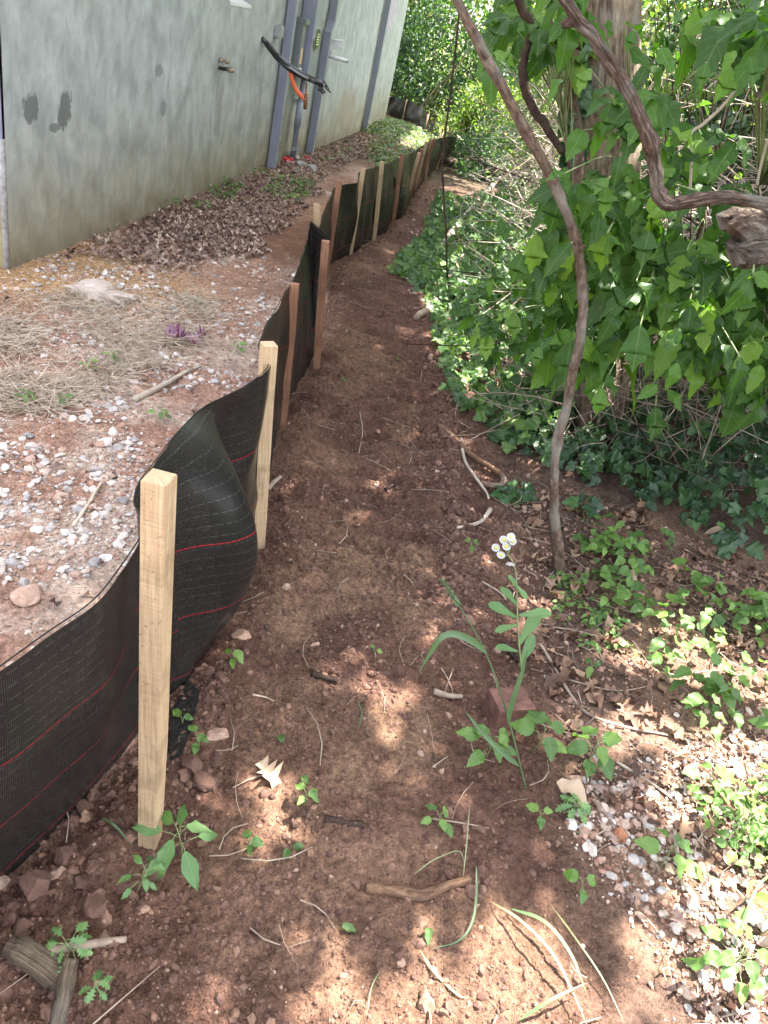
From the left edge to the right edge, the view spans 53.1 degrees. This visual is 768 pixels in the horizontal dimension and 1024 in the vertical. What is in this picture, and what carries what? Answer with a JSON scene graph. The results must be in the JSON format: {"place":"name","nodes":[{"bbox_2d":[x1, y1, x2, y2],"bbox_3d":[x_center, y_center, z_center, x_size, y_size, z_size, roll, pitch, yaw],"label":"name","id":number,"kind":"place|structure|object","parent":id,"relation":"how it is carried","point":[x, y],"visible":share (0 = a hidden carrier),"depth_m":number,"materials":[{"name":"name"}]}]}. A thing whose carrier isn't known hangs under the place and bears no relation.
{"place":"outdoors","nodes":[
{"label":"outdoors","id":0,"kind":"place"},
{"bbox_2d":[0,246,303,780],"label":"pale gravel","id":1,"kind":"structure","parent":0,"point":[96,473],"depth_m":2.73,"materials":[{"name":"gravel"}]},
{"bbox_2d":[0,35,767,1023],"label":"ground","id":2,"kind":"structure","parent":0,"point":[618,941],"depth_m":2.06,"materials":[{"name":"soil"}]},
{"bbox_2d":[10,584,44,606],"bbox_3d":[-0.948,0.224,2.047,0.083,0.041,0.088,15,32,0],"label":"stone","id":3,"kind":"object","parent":2,"relation":"on","point":[30,595],"visible":1,"depth_m":2.03,"materials":[{"name":"stone"}]},
{"bbox_2d":[18,869,50,901],"bbox_3d":[-0.650,0.694,1.439,0.055,0.048,0.046,-17,44,-41],"label":"soil clod","id":4,"kind":"object","parent":2,"relation":"on","point":[34,884],"visible":1,"depth_m":1.43,"materials":[{"name":"soil"}]},
{"bbox_2d":[1,934,79,1023],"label":"broken wood","id":5,"kind":"object","parent":2,"relation":"on","point":[30,956],"visible":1,"depth_m":1.31,"materials":[{"name":"brown wood"}]},
{"bbox_2d":[54,846,75,865],"bbox_3d":[-0.625,0.669,1.496,0.033,0.029,0.040,15,32,0],"label":"soil clod","id":6,"kind":"object","parent":2,"relation":"on","point":[63,855],"visible":1,"depth_m":1.49,"materials":[{"name":"soil"}]},
{"bbox_2d":[45,921,92,972],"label":"weed","id":7,"kind":"object","parent":2,"relation":"on","point":[79,939],"visible":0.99,"depth_m":1.34,"materials":[{"name":"green plant"}]},
{"bbox_2d":[46,936,126,953],"bbox_3d":[-0.538,0.774,1.374,0.151,0.045,0.018,-3,36,-26],"label":"stick","id":8,"kind":"object","parent":2,"relation":"on","point":[97,943],"visible":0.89,"depth_m":1.38,"materials":[{"name":"wood"}]},
{"bbox_2d":[83,892,107,918],"bbox_3d":[-0.541,0.738,1.438,0.046,0.029,0.049,15,32,0],"label":"soil clod","id":9,"kind":"object","parent":2,"relation":"on","point":[95,905],"visible":1,"depth_m":1.43,"materials":[{"name":"soil"}]},
{"bbox_2d":[78,970,112,1003],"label":"weed","id":10,"kind":"object","parent":2,"relation":"on","point":[104,982],"visible":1,"depth_m":1.29,"materials":[{"name":"green plant"}]},
{"bbox_2d":[62,278,136,306],"bbox_3d":[-1.456,-1.123,3.926,0.338,0.114,0.236,25,33,16],"label":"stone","id":11,"kind":"object","parent":2,"relation":"on","point":[95,286],"visible":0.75,"depth_m":3.87,"materials":[{"name":"beige"}]},
{"bbox_2d":[0,270,235,423],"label":"straw","id":12,"kind":"object","parent":2,"relation":"on","point":[15,339],"visible":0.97,"depth_m":3.39,"materials":[{"name":"plant"}]},
{"bbox_2d":[161,321,210,346],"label":"wilted leaves","id":13,"kind":"object","parent":12,"relation":"on","point":[178,333],"visible":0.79,"depth_m":3.67,"materials":[{"name":"purple plant"}]},
{"bbox_2d":[116,855,165,899],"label":"weed","id":14,"kind":"object","parent":2,"relation":"on","point":[145,882],"visible":1,"depth_m":1.45,"materials":[{"name":"green plant"}]},
{"bbox_2d":[0,247,296,801],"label":"pinkish crumbs","id":15,"kind":"object","parent":2,"relation":"on","point":[92,444],"visible":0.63,"depth_m":3.39,"materials":[{"name":"gravel"}]},
{"bbox_2d":[131,365,200,401],"bbox_3d":[-0.917,-0.552,3.277,0.041,0.040,0.469,22,32,11],"label":"stick","id":16,"kind":"object","parent":2,"relation":"on","point":[151,391],"visible":1,"depth_m":3.19,"materials":[{"name":"wood"}]},
{"bbox_2d":[131,804,217,890],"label":"weed","id":17,"kind":"object","parent":2,"relation":"on","point":[189,864],"visible":0.98,"depth_m":1.50,"materials":[{"name":"green plant"}]},
{"bbox_2d":[181,754,202,774],"bbox_3d":[-0.430,0.569,1.727,0.052,0.043,0.045,31,35,25],"label":"soil clod","id":18,"kind":"object","parent":2,"relation":"on","point":[192,764],"visible":0.94,"depth_m":1.71,"materials":[{"name":"soil"}]},
{"bbox_2d":[188,725,208,754],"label":"seedling","id":19,"kind":"object","parent":2,"relation":"on","point":[201,737],"visible":1,"depth_m":1.76,"materials":[{"name":"green plant"}]},
{"bbox_2d":[0,0,408,269],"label":"building","id":20,"kind":"structure","parent":2,"relation":"on","point":[121,112],"depth_m":5.13,"materials":[{"name":"paint"}]},
{"bbox_2d":[193,771,215,791],"bbox_3d":[-0.400,0.600,1.711,0.053,0.032,0.047,15,32,0],"label":"soil clod","id":21,"kind":"object","parent":2,"relation":"on","point":[204,781],"visible":1,"depth_m":1.70,"materials":[{"name":"soil"}]},
{"bbox_2d":[206,728,228,740],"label":"stone","id":22,"kind":"object","parent":2,"relation":"on","point":[216,734],"visible":0.98,"depth_m":1.81,"materials":[{"name":"stone"}]},
{"bbox_2d":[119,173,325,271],"bbox_3d":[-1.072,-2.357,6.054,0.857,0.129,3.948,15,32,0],"label":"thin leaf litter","id":23,"kind":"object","parent":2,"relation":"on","point":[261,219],"visible":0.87,"depth_m":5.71,"materials":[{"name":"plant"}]},
{"bbox_2d":[207,178,239,199],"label":"green sprigs","id":24,"kind":"object","parent":2,"relation":"on","point":[229,192],"visible":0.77,"depth_m":6.34,"materials":[{"name":"green plant"}]},
{"bbox_2d":[0,132,455,876],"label":"silt fence","id":25,"kind":"object","parent":2,"relation":"on","point":[232,518],"visible":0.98,"depth_m":1.62,"materials":[{"name":"fabric"}]},
{"bbox_2d":[224,648,243,668],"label":"seedling","id":26,"kind":"object","parent":2,"relation":"on","point":[238,654],"visible":1,"depth_m":1.96,"materials":[{"name":"green plant"}]},
{"bbox_2d":[53,125,417,271],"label":"leaf litter","id":27,"kind":"object","parent":2,"relation":"on","point":[319,173],"visible":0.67,"depth_m":5.76,"materials":[{"name":"plant"}]},
{"bbox_2d":[242,830,263,856],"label":"seedling","id":28,"kind":"object","parent":2,"relation":"on","point":[256,841],"visible":1,"depth_m":1.58,"materials":[{"name":"green plant"}]},
{"bbox_2d":[0,228,511,1023],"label":"soil clods","id":29,"kind":"object","parent":2,"relation":"on","point":[104,920],"visible":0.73,"depth_m":1.55,"materials":[{"name":"soil"}]},
{"bbox_2d":[255,755,283,787],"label":"dry leaf","id":30,"kind":"object","parent":2,"relation":"on","point":[271,773],"visible":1,"depth_m":1.76,"materials":[{"name":"plant"}]},
{"bbox_2d":[267,174,323,202],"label":"green sprigs","id":31,"kind":"object","parent":2,"relation":"on","point":[300,187],"visible":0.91,"depth_m":7.03,"materials":[{"name":"green plant"}]},
{"bbox_2d":[295,782,318,804],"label":"seedling","id":32,"kind":"object","parent":2,"relation":"on","point":[312,793],"visible":1,"depth_m":1.67,"materials":[{"name":"green plant"}]},
{"bbox_2d":[324,814,363,827],"bbox_3d":[-0.090,0.690,1.712,0.090,0.026,0.022,9,32,-9],"label":"bark piece","id":33,"kind":"object","parent":2,"relation":"on","point":[334,819],"visible":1,"depth_m":1.71,"materials":[{"name":"wood"}]},
{"bbox_2d":[0,246,765,1018],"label":"straw bits","id":34,"kind":"object","parent":2,"relation":"on","point":[150,464],"visible":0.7,"depth_m":2.65,"materials":[{"name":"plant"}]},
{"bbox_2d":[0,187,767,1023],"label":"stray dry leaves","id":35,"kind":"object","parent":2,"relation":"on","point":[694,899],"visible":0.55,"depth_m":1.81,"materials":[{"name":"plant"}]},
{"bbox_2d":[0,184,767,1023],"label":"twig litter","id":36,"kind":"object","parent":2,"relation":"on","point":[542,724],"visible":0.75,"depth_m":2.13,"materials":[{"name":"brown plant"}]},
{"bbox_2d":[364,129,433,181],"bbox_3d":[0.316,-4.656,10.238,1.195,0.148,4.348,9,32,-8],"label":"grass patch","id":37,"kind":"object","parent":2,"relation":"on","point":[385,157],"visible":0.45,"depth_m":10.73,"materials":[{"name":"green plant"}]},
{"bbox_2d":[361,116,441,148],"bbox_3d":[0.282,-6.505,13.127,1.503,0.167,3.200,12,32,-5],"label":"grass patch","id":38,"kind":"object","parent":2,"relation":"on","point":[411,132],"visible":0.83,"depth_m":12.79,"materials":[{"name":"green plant"}]},
{"bbox_2d":[386,96,438,136],"bbox_3d":[0.064,-8.000,15.118,0.597,0.578,4.719,-7,38,-31],"label":"silt fence","id":39,"kind":"object","parent":2,"relation":"on","point":[403,106],"visible":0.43,"depth_m":14.60,"materials":[{"name":"fabric"}]},
{"bbox_2d":[365,875,470,900],"bbox_3d":[0.075,0.800,1.623,0.235,0.034,0.050,5,33,-15],"label":"root","id":40,"kind":"object","parent":2,"relation":"on","point":[415,894],"visible":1,"depth_m":1.60,"materials":[{"name":"brown plant"}]},
{"bbox_2d":[392,0,480,100],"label":"bush","id":41,"kind":"object","parent":2,"relation":"on","point":[421,7],"visible":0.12,"depth_m":18.65,"materials":[{"name":"green plant"}]},
{"bbox_2d":[421,803,452,837],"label":"seedling","id":42,"kind":"object","parent":2,"relation":"on","point":[446,827],"visible":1,"depth_m":1.73,"materials":[{"name":"green plant"}]},
{"bbox_2d":[390,0,493,114],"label":"bush","id":43,"kind":"object","parent":2,"relation":"on","point":[405,49],"visible":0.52,"depth_m":15.91,"materials":[{"name":"green plant"}]},
{"bbox_2d":[435,867,477,947],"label":"cut grass","id":44,"kind":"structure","parent":2,"relation":"on","point":[474,914],"depth_m":1.58,"materials":[{"name":"plant"}]},
{"bbox_2d":[414,165,511,319],"bbox_3d":[0.876,-2.600,6.851,0.395,0.440,5.304,16,32,3],"label":"fallen branch","id":45,"kind":"object","parent":2,"relation":"on","point":[419,314],"visible":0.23,"depth_m":4.90,"materials":[{"name":"wood"}]},
{"bbox_2d":[429,171,499,257],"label":"fallen branch","id":46,"kind":"object","parent":2,"relation":"on","point":[451,231],"visible":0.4,"depth_m":7.56,"materials":[{"name":"wood"}]},
{"bbox_2d":[437,424,506,488],"bbox_3d":[0.400,-0.245,3.362,0.173,0.064,0.512,0,35,-23],"label":"root","id":47,"kind":"object","parent":2,"relation":"on","point":[486,464],"visible":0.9,"depth_m":3.31,"materials":[{"name":"brown plant"}]},
{"bbox_2d":[419,578,527,789],"bbox_3d":[0.228,0.427,1.719,0.371,0.562,0.085,15,32,0],"label":"grass stalk","id":48,"kind":"object","parent":2,"relation":"on","point":[472,641],"depth_m":1.71,"materials":[{"name":"plant"}]},
{"bbox_2d":[386,190,578,453],"bbox_3d":[0.814,-2.081,6.093,1.410,0.482,6.375,15,32,0],"label":"ground ivy","id":49,"kind":"object","parent":2,"relation":"on","point":[412,263],"visible":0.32,"depth_m":4.18,"materials":[{"name":"green plant"}]},
{"bbox_2d":[428,79,542,151],"bbox_3d":[2.013,-6.763,13.286,1.886,1.370,2.039,28,34,20],"label":"bush","id":50,"kind":"object","parent":2,"relation":"on","point":[469,111],"visible":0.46,"depth_m":13.03,"materials":[{"name":"green plant"}]},
{"bbox_2d":[456,724,516,766],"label":"seedling","id":51,"kind":"object","parent":2,"relation":"on","point":[472,734],"visible":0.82,"depth_m":1.91,"materials":[{"name":"green plant"}]},
{"bbox_2d":[445,107,531,182],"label":"bush","id":52,"kind":"object","parent":2,"relation":"on","point":[474,166],"visible":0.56,"depth_m":10.53,"materials":[{"name":"green plant"}]},
{"bbox_2d":[438,19,552,139],"bbox_3d":[2.727,-9.223,16.509,3.034,2.289,2.767,15,32,0],"label":"bush","id":53,"kind":"object","parent":2,"relation":"on","point":[509,76],"visible":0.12,"depth_m":16.25,"materials":[{"name":"green plant"}]},
{"bbox_2d":[489,485,521,506],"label":"ivy sprig","id":54,"kind":"object","parent":2,"relation":"on","point":[506,498],"visible":0.88,"depth_m":3.12,"materials":[{"name":"green plant"}]},
{"bbox_2d":[482,686,535,727],"bbox_3d":[0.337,0.538,2.093,0.115,0.088,0.088,1,34,-21],"label":"brick","id":55,"kind":"object","parent":2,"relation":"on","point":[493,708],"visible":0.75,"depth_m":2.06,"materials":[{"name":"brick"}]},
{"bbox_2d":[470,195,561,425],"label":"creeping vine leaves","id":56,"kind":"object","parent":2,"relation":"on","point":[500,249],"visible":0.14,"depth_m":4.81,"materials":[{"name":"green plant"}]},
{"bbox_2d":[451,0,588,575],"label":"leaning sapling","id":57,"kind":"object","parent":2,"relation":"on","point":[494,73],"visible":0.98,"depth_m":2.17,"materials":[{"name":"brown plant"}]},
{"bbox_2d":[503,479,536,502],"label":"ivy sprig","id":58,"kind":"object","parent":2,"relation":"on","point":[527,491],"visible":1,"depth_m":3.15,"materials":[{"name":"green plant"}]},
{"bbox_2d":[488,533,551,668],"bbox_3d":[0.368,0.261,2.150,0.236,0.473,0.070,5,33,-15],"label":"daisy plant","id":59,"kind":"object","parent":2,"relation":"on","point":[533,619],"visible":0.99,"depth_m":2.17,"materials":[{"name":"green plant"}]},
{"bbox_2d":[456,169,619,427],"bbox_3d":[0.660,-0.638,2.944,0.797,1.240,1.189,15,32,0],"label":"leafy sapling","id":60,"kind":"object","parent":2,"relation":"on","point":[550,308],"visible":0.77,"depth_m":2.61,"materials":[{"name":"green plant"}]},
{"bbox_2d":[510,710,567,761],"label":"seedling","id":61,"kind":"object","parent":2,"relation":"on","point":[528,723],"visible":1,"depth_m":1.96,"materials":[{"name":"green plant"}]},
{"bbox_2d":[526,802,552,829],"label":"seedling","id":62,"kind":"object","parent":2,"relation":"on","point":[534,807],"visible":1,"depth_m":1.80,"materials":[{"name":"green plant"}]},
{"bbox_2d":[476,0,611,431],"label":"leafy sapling","id":63,"kind":"object","parent":2,"relation":"on","point":[506,25],"visible":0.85,"depth_m":2.65,"materials":[{"name":"green plant"}]},
{"bbox_2d":[514,0,584,154],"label":"dark vine","id":64,"kind":"object","parent":63,"relation":"attached to","point":[542,120],"visible":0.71,"depth_m":2.58,"materials":[{"name":"brown plant"}]},
{"bbox_2d":[512,908,585,991],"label":"cut grass","id":65,"kind":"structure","parent":2,"relation":"on","point":[552,928],"depth_m":1.56,"materials":[{"name":"plant"}]},
{"bbox_2d":[520,983,585,1019],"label":"cut grass","id":66,"kind":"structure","parent":2,"relation":"on","point":[541,1005],"depth_m":1.45,"materials":[{"name":"plant"}]},
{"bbox_2d":[557,778,586,803],"bbox_3d":[0.466,0.695,1.885,0.103,0.066,0.051,32,36,26],"label":"stone","id":67,"kind":"object","parent":2,"relation":"on","point":[576,786],"visible":0.76,"depth_m":1.90,"materials":[{"name":"stone"}]},
{"bbox_2d":[494,68,649,167],"bbox_3d":[3.170,-6.613,12.597,2.365,2.290,2.091,-18,44,-41],"label":"bush","id":68,"kind":"object","parent":2,"relation":"on","point":[513,90],"visible":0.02,"depth_m":12.39,"materials":[{"name":"green plant"}]},
{"bbox_2d":[421,159,725,331],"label":"creeping vine leaves","id":69,"kind":"object","parent":2,"relation":"on","point":[437,249],"visible":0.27,"depth_m":5.98,"materials":[{"name":"green plant"}]},
{"bbox_2d":[555,793,591,824],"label":"weed","id":70,"kind":"object","parent":2,"relation":"on","point":[585,807],"visible":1,"depth_m":1.85,"materials":[{"name":"green plant"}]},
{"bbox_2d":[391,0,766,214],"bbox_3d":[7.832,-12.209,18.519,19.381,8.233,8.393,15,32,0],"label":"woodland","id":71,"kind":"object","parent":2,"relation":"on","point":[443,70],"visible":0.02,"depth_m":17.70,"materials":[{"name":"green plant"}]},
{"bbox_2d":[563,868,595,904],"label":"seedling","id":72,"kind":"object","parent":2,"relation":"on","point":[571,874],"visible":1,"depth_m":1.68,"materials":[{"name":"green plant"}]},
{"bbox_2d":[561,491,604,520],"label":"ivy sprig","id":73,"kind":"object","parent":2,"relation":"on","point":[592,506],"visible":0.94,"depth_m":3.10,"materials":[{"name":"green plant"}]},
{"bbox_2d":[406,0,767,446],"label":"undergrowth","id":74,"kind":"object","parent":2,"relation":"on","point":[716,147],"depth_m":4.36,"materials":[{"name":"plant"}]},
{"bbox_2d":[548,566,637,656],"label":"ground cover","id":75,"kind":"object","parent":2,"relation":"on","point":[601,613],"visible":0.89,"depth_m":2.53,"materials":[{"name":"green plant"}]},
{"bbox_2d":[566,725,621,781],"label":"seedling","id":76,"kind":"object","parent":2,"relation":"on","point":[605,761],"visible":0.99,"depth_m":1.93,"materials":[{"name":"green plant"}]},
{"bbox_2d":[562,0,643,439],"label":"tree","id":77,"kind":"object","parent":2,"relation":"on","point":[616,13],"visible":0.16,"depth_m":3.08,"materials":[{"name":"brown plant"}]},
{"bbox_2d":[441,14,459,277],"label":"hanging creeper","id":78,"kind":"object","parent":77,"relation":"hanging from","point":[449,100],"visible":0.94,"depth_m":3.97,"materials":[{"name":"brown plant"}]},
{"bbox_2d":[551,43,593,183],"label":"trunk ivy","id":79,"kind":"object","parent":77,"relation":"attached to","point":[585,100],"visible":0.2,"depth_m":3.06,"materials":[{"name":"green plant"}]},
{"bbox_2d":[558,0,767,211],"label":"hanging vine","id":80,"kind":"object","parent":77,"relation":"hanging from","point":[582,25],"visible":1,"depth_m":1.73,"materials":[{"name":"brown plant"}]},
{"bbox_2d":[438,197,767,497],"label":"twig tangle","id":81,"kind":"object","parent":2,"relation":"on","point":[685,383],"visible":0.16,"depth_m":3.52,"materials":[{"name":"brown plant"}]},
{"bbox_2d":[538,642,667,735],"bbox_3d":[0.632,0.522,2.254,0.406,0.035,0.244,20,32,9],"label":"twig","id":82,"kind":"object","parent":2,"relation":"on","point":[546,654],"visible":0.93,"depth_m":2.21,"materials":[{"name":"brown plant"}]},
{"bbox_2d":[443,3,767,397],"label":"dead twig tangle","id":83,"kind":"object","parent":2,"relation":"on","point":[550,152],"visible":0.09,"depth_m":5.30,"materials":[{"name":"wood"}]},
{"bbox_2d":[481,0,766,216],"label":"undergrowth leaves","id":84,"kind":"object","parent":2,"relation":"on","point":[650,34],"visible":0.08,"depth_m":6.09,"materials":[{"name":"green plant"}]},
{"bbox_2d":[486,305,767,562],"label":"dark ivy","id":85,"kind":"object","parent":2,"relation":"on","point":[687,495],"visible":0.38,"depth_m":3.42,"materials":[{"name":"green plant"}]},
{"bbox_2d":[496,19,765,417],"bbox_3d":[0.783,-0.738,2.775,0.602,1.628,1.634,23,33,13],"label":"leafy sapling","id":86,"kind":"object","parent":2,"relation":"on","point":[611,189],"visible":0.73,"depth_m":2.12,"materials":[{"name":"green plant"}]},
{"bbox_2d":[500,490,767,1022],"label":"forest floor crumbs","id":87,"kind":"object","parent":2,"relation":"on","point":[639,807],"visible":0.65,"depth_m":2.11,"materials":[{"name":"soil"}]},
{"bbox_2d":[506,485,767,838],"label":"forest leaf litter","id":88,"kind":"object","parent":2,"relation":"on","point":[553,680],"visible":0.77,"depth_m":2.41,"materials":[{"name":"plant"}]},
{"bbox_2d":[530,32,765,441],"bbox_3d":[0.988,-0.788,2.894,0.699,1.666,1.780,19,32,7],"label":"leafy sapling","id":89,"kind":"object","parent":2,"relation":"on","point":[662,304],"visible":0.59,"depth_m":2.30,"materials":[{"name":"green plant"}]},
{"bbox_2d":[689,90,736,189],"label":"dead twig","id":90,"kind":"object","parent":89,"relation":"attached to","point":[706,122],"visible":0.62,"depth_m":2.23,"materials":[{"name":"wood"}]},
{"bbox_2d":[557,697,767,1023],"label":"mixed gravel","id":91,"kind":"structure","parent":2,"relation":"on","point":[706,973],"depth_m":1.79,"materials":[{"name":"gravel"}]},
{"bbox_2d":[633,828,704,880],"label":"seedling","id":92,"kind":"object","parent":2,"relation":"on","point":[649,844],"visible":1,"depth_m":1.75,"materials":[{"name":"green plant"}]},
{"bbox_2d":[571,512,767,742],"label":"seedling carpet","id":93,"kind":"object","parent":2,"relation":"on","point":[714,684],"visible":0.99,"depth_m":2.53,"materials":[{"name":"green plant"}]},
{"bbox_2d":[641,0,767,242],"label":"dark undergrowth","id":94,"kind":"object","parent":2,"relation":"on","point":[729,121],"visible":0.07,"depth_m":5.25,"materials":[{"name":"green plant"}]},
{"bbox_2d":[651,5,758,452],"bbox_3d":[1.143,-0.819,2.942,0.705,1.742,1.532,26,33,17],"label":"leafy sapling","id":95,"kind":"object","parent":2,"relation":"on","point":[696,311],"visible":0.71,"depth_m":2.37,"materials":[{"name":"green plant"}]},
{"bbox_2d":[681,761,735,804],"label":"seedling","id":96,"kind":"object","parent":2,"relation":"on","point":[724,773],"visible":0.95,"depth_m":1.96,"materials":[{"name":"green plant"}]},
{"bbox_2d":[681,918,767,1004],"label":"weed","id":97,"kind":"object","parent":2,"relation":"on","point":[726,959],"visible":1,"depth_m":1.52,"materials":[{"name":"green plant"}]},
{"bbox_2d":[687,762,767,875],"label":"ground cover","id":98,"kind":"object","parent":2,"relation":"on","point":[734,797],"visible":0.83,"depth_m":1.86,"materials":[{"name":"green plant"}]},
{"bbox_2d":[692,0,767,462],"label":"leafy sapling","id":99,"kind":"object","parent":2,"relation":"on","point":[743,33],"visible":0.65,"depth_m":2.25,"materials":[{"name":"green plant"}]},
{"bbox_2d":[712,799,767,847],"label":"weed","id":100,"kind":"object","parent":2,"relation":"on","point":[739,817],"visible":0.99,"depth_m":1.82,"materials":[{"name":"green plant"}]},
{"bbox_2d":[716,207,767,268],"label":"broken log","id":101,"kind":"object","parent":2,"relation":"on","point":[746,228],"visible":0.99,"depth_m":1.93,"materials":[{"name":"brown wood"}]},
{"bbox_2d":[732,875,767,951],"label":"cut grass","id":102,"kind":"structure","parent":2,"relation":"on","point":[754,893],"depth_m":1.64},
{"bbox_2d":[733,892,767,935],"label":"weed","id":103,"kind":"object","parent":2,"relation":"on","point":[754,916],"visible":0.99,"depth_m":1.63,"materials":[{"name":"green plant"}]},
{"bbox_2d":[746,879,767,912],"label":"stone","id":104,"kind":"object","parent":2,"relation":"on","point":[757,902],"visible":0.63,"depth_m":1.74,"materials":[{"name":"beige stone"}]},
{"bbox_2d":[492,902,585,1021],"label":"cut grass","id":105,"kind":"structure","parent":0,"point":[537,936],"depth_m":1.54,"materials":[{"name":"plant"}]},
{"bbox_2d":[552,907,621,1016],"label":"cut grass","id":106,"kind":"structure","parent":0,"point":[574,936],"depth_m":1.56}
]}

